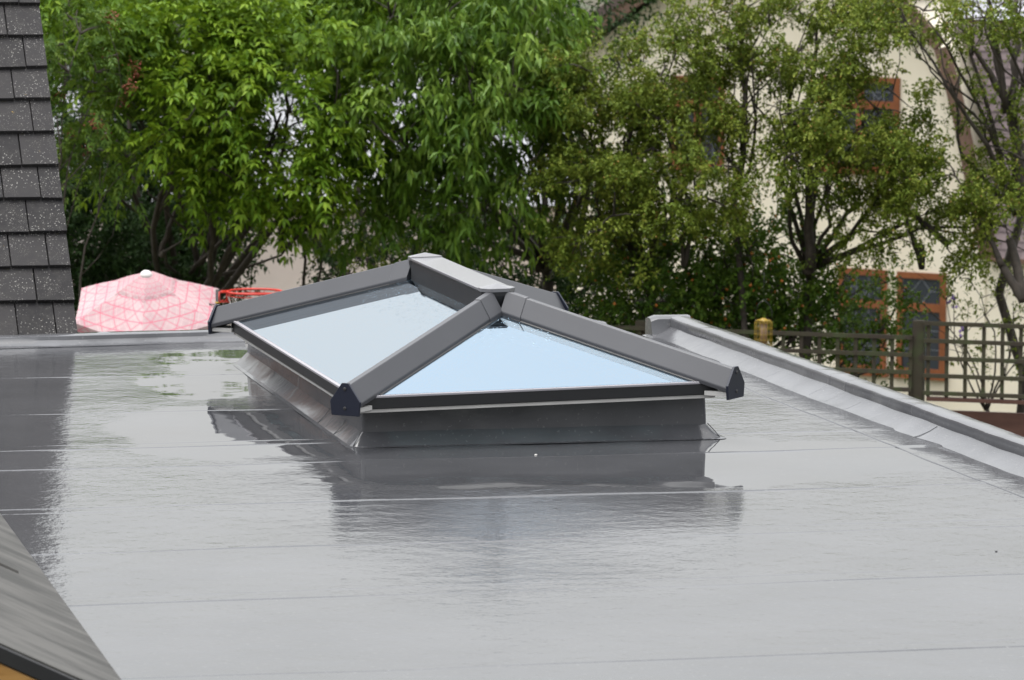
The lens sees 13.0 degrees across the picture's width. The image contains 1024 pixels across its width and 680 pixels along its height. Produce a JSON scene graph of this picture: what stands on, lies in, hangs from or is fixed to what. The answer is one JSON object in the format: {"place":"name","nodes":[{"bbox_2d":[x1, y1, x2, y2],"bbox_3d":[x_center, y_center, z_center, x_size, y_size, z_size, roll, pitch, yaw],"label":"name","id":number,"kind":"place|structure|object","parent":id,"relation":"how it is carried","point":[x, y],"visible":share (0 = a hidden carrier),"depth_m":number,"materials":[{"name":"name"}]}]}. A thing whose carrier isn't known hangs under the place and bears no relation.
{"place":"outdoors","nodes":[
{"label":"outdoors","id":0,"kind":"place"},
{"bbox_2d":[47,0,607,309],"bbox_3d":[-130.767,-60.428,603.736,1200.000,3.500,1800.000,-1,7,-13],"label":"ground","id":1,"kind":"structure","parent":0,"point":[588,6],"depth_m":246.62,"materials":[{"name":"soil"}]},
{"bbox_2d":[0,0,77,334],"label":"tiled roof","id":2,"kind":"structure","parent":1,"relation":"on","point":[36,291],"depth_m":24.37,"materials":[{"name":"tile"}]},
{"bbox_2d":[41,0,163,332],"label":"rowan tree","id":3,"kind":"object","parent":1,"relation":"on","point":[75,134],"visible":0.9,"depth_m":35.75,"materials":[{"name":"green plant"}]},
{"bbox_2d":[76,270,218,332],"bbox_3d":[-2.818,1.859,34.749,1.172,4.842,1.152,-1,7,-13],"label":"parasol","id":4,"kind":"object","parent":1,"relation":"on","point":[145,300],"visible":0.94,"depth_m":34.26,"materials":[{"name":"pink fabric"}]},
{"bbox_2d":[44,3,306,316],"bbox_3d":[-3.227,0.604,39.855,3.356,7.830,4.068,-1,7,-13],"label":"yew shrub","id":5,"kind":"object","parent":1,"relation":"on","point":[127,251],"visible":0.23,"depth_m":38.33,"materials":[{"name":"green plant"}]},
{"bbox_2d":[39,0,424,298],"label":"ash tree","id":6,"kind":"object","parent":1,"relation":"on","point":[236,48],"visible":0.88,"depth_m":36.20,"materials":[{"name":"green plant"}]},
{"bbox_2d":[209,288,282,304],"bbox_3d":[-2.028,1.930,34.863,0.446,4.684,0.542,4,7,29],"label":"garden table","id":7,"kind":"object","parent":1,"relation":"on","point":[218,295],"visible":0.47,"depth_m":34.55,"materials":[{"name":"red"}]},
{"bbox_2d":[53,63,573,324],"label":"slate roofed house","id":8,"kind":"structure","parent":1,"relation":"on","point":[281,277],"depth_m":62.16,"materials":[{"name":"concrete"}]},
{"bbox_2d":[266,98,432,285],"bbox_3d":[-1.412,1.233,38.323,1.932,6.663,1.115,3,7,27],"label":"honeysuckle shrub","id":9,"kind":"object","parent":1,"relation":"on","point":[320,263],"visible":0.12,"depth_m":38.10,"materials":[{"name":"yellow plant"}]},
{"bbox_2d":[50,0,684,275],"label":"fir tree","id":10,"kind":"object","parent":1,"relation":"on","point":[628,20],"visible":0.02,"depth_m":44.64,"materials":[{"name":"green plant"}]},
{"bbox_2d":[277,0,607,291],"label":"drooping leaved tree","id":11,"kind":"object","parent":1,"relation":"on","point":[470,48],"visible":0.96,"depth_m":36.29,"materials":[{"name":"green plant"}]},
{"bbox_2d":[0,314,1023,679],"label":"house extension","id":12,"kind":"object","parent":1,"relation":"on","point":[184,504],"visible":0.82,"depth_m":17.13,"materials":[{"name":"grey rubber"}]},
{"bbox_2d":[0,514,120,679],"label":"pitched roof","id":13,"kind":"structure","parent":12,"relation":"on","point":[44,635],"depth_m":14.33,"materials":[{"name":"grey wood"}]},
{"bbox_2d":[208,252,744,447],"bbox_3d":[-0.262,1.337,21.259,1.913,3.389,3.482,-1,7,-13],"label":"roof lantern","id":14,"kind":"object","parent":12,"relation":"on","point":[424,349],"visible":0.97,"depth_m":19.87,"materials":[{"name":"paint"}]},
{"bbox_2d":[291,122,875,363],"bbox_3d":[0.681,1.228,39.315,5.386,6.484,3.199,3,7,24],"label":"laurel shrub","id":15,"kind":"object","parent":1,"relation":"on","point":[562,284],"visible":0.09,"depth_m":38.81,"materials":[{"name":"green plant"}]},
{"bbox_2d":[503,0,778,315],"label":"hawthorn tree","id":16,"kind":"object","parent":1,"relation":"on","point":[629,177],"visible":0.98,"depth_m":35.94,"materials":[{"name":"green plant"}]},
{"bbox_2d":[659,0,799,336],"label":"slender tree","id":17,"kind":"object","parent":1,"relation":"on","point":[734,47],"visible":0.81,"depth_m":36.09,"materials":[{"name":"green plant"}]},
{"bbox_2d":[546,178,931,386],"bbox_3d":[1.824,1.701,36.754,3.181,6.042,1.646,2,7,16],"label":"rose shrub","id":18,"kind":"object","parent":1,"relation":"on","point":[703,279],"visible":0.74,"depth_m":36.42,"materials":[{"name":"green plant"}]},
{"bbox_2d":[571,0,1023,412],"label":"gabled house","id":19,"kind":"structure","parent":1,"relation":"on","point":[917,68],"depth_m":54.42,"materials":[{"name":"cream plaster render"},{"name":"brown timber"},{"name":"purple-grey roof tile"}]},
{"bbox_2d":[669,75,726,171],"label":"window","id":20,"kind":"structure","parent":19,"relation":"in","point":[712,149],"depth_m":55.71,"materials":[{"name":"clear glass"}]},
{"bbox_2d":[820,75,900,173],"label":"window","id":21,"kind":"structure","parent":19,"relation":"in","point":[894,102],"depth_m":54.48,"materials":[{"name":"brown glass"}]},
{"bbox_2d":[837,268,888,376],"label":"window","id":22,"kind":"structure","parent":19,"relation":"in","point":[862,275],"depth_m":54.80,"materials":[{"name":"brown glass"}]},
{"bbox_2d":[894,271,946,380],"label":"window","id":23,"kind":"structure","parent":19,"relation":"in","point":[938,309],"depth_m":54.41,"materials":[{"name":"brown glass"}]},
{"bbox_2d":[611,320,1023,436],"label":"trellis fence","id":24,"kind":"object","parent":1,"relation":"on","point":[1012,422],"visible":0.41,"depth_m":35.47,"materials":[{"name":"brown wood"}]},
{"bbox_2d":[715,0,1023,359],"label":"crab apple tree","id":25,"kind":"object","parent":1,"relation":"on","point":[817,142],"visible":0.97,"depth_m":35.65,"materials":[{"name":"green plant"}]},
{"bbox_2d":[754,299,772,345],"bbox_3d":[1.960,-0.219,34.893,0.144,0.623,0.144,-1,7,-13],"label":"bird feeder","id":26,"kind":"object","parent":25,"relation":"hanging from","point":[763,336],"visible":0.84,"depth_m":34.88,"materials":[{"name":"gold metal"}]},
{"bbox_2d":[837,0,1023,412],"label":"multi stemmed tree","id":27,"kind":"object","parent":1,"relation":"on","point":[1011,109],"visible":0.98,"depth_m":35.51,"materials":[{"name":"green plant"}]},
{"bbox_2d":[886,226,1023,411],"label":"climbing shrub","id":28,"kind":"object","parent":1,"relation":"on","point":[986,406],"visible":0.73,"depth_m":35.93,"materials":[{"name":"green plant"}]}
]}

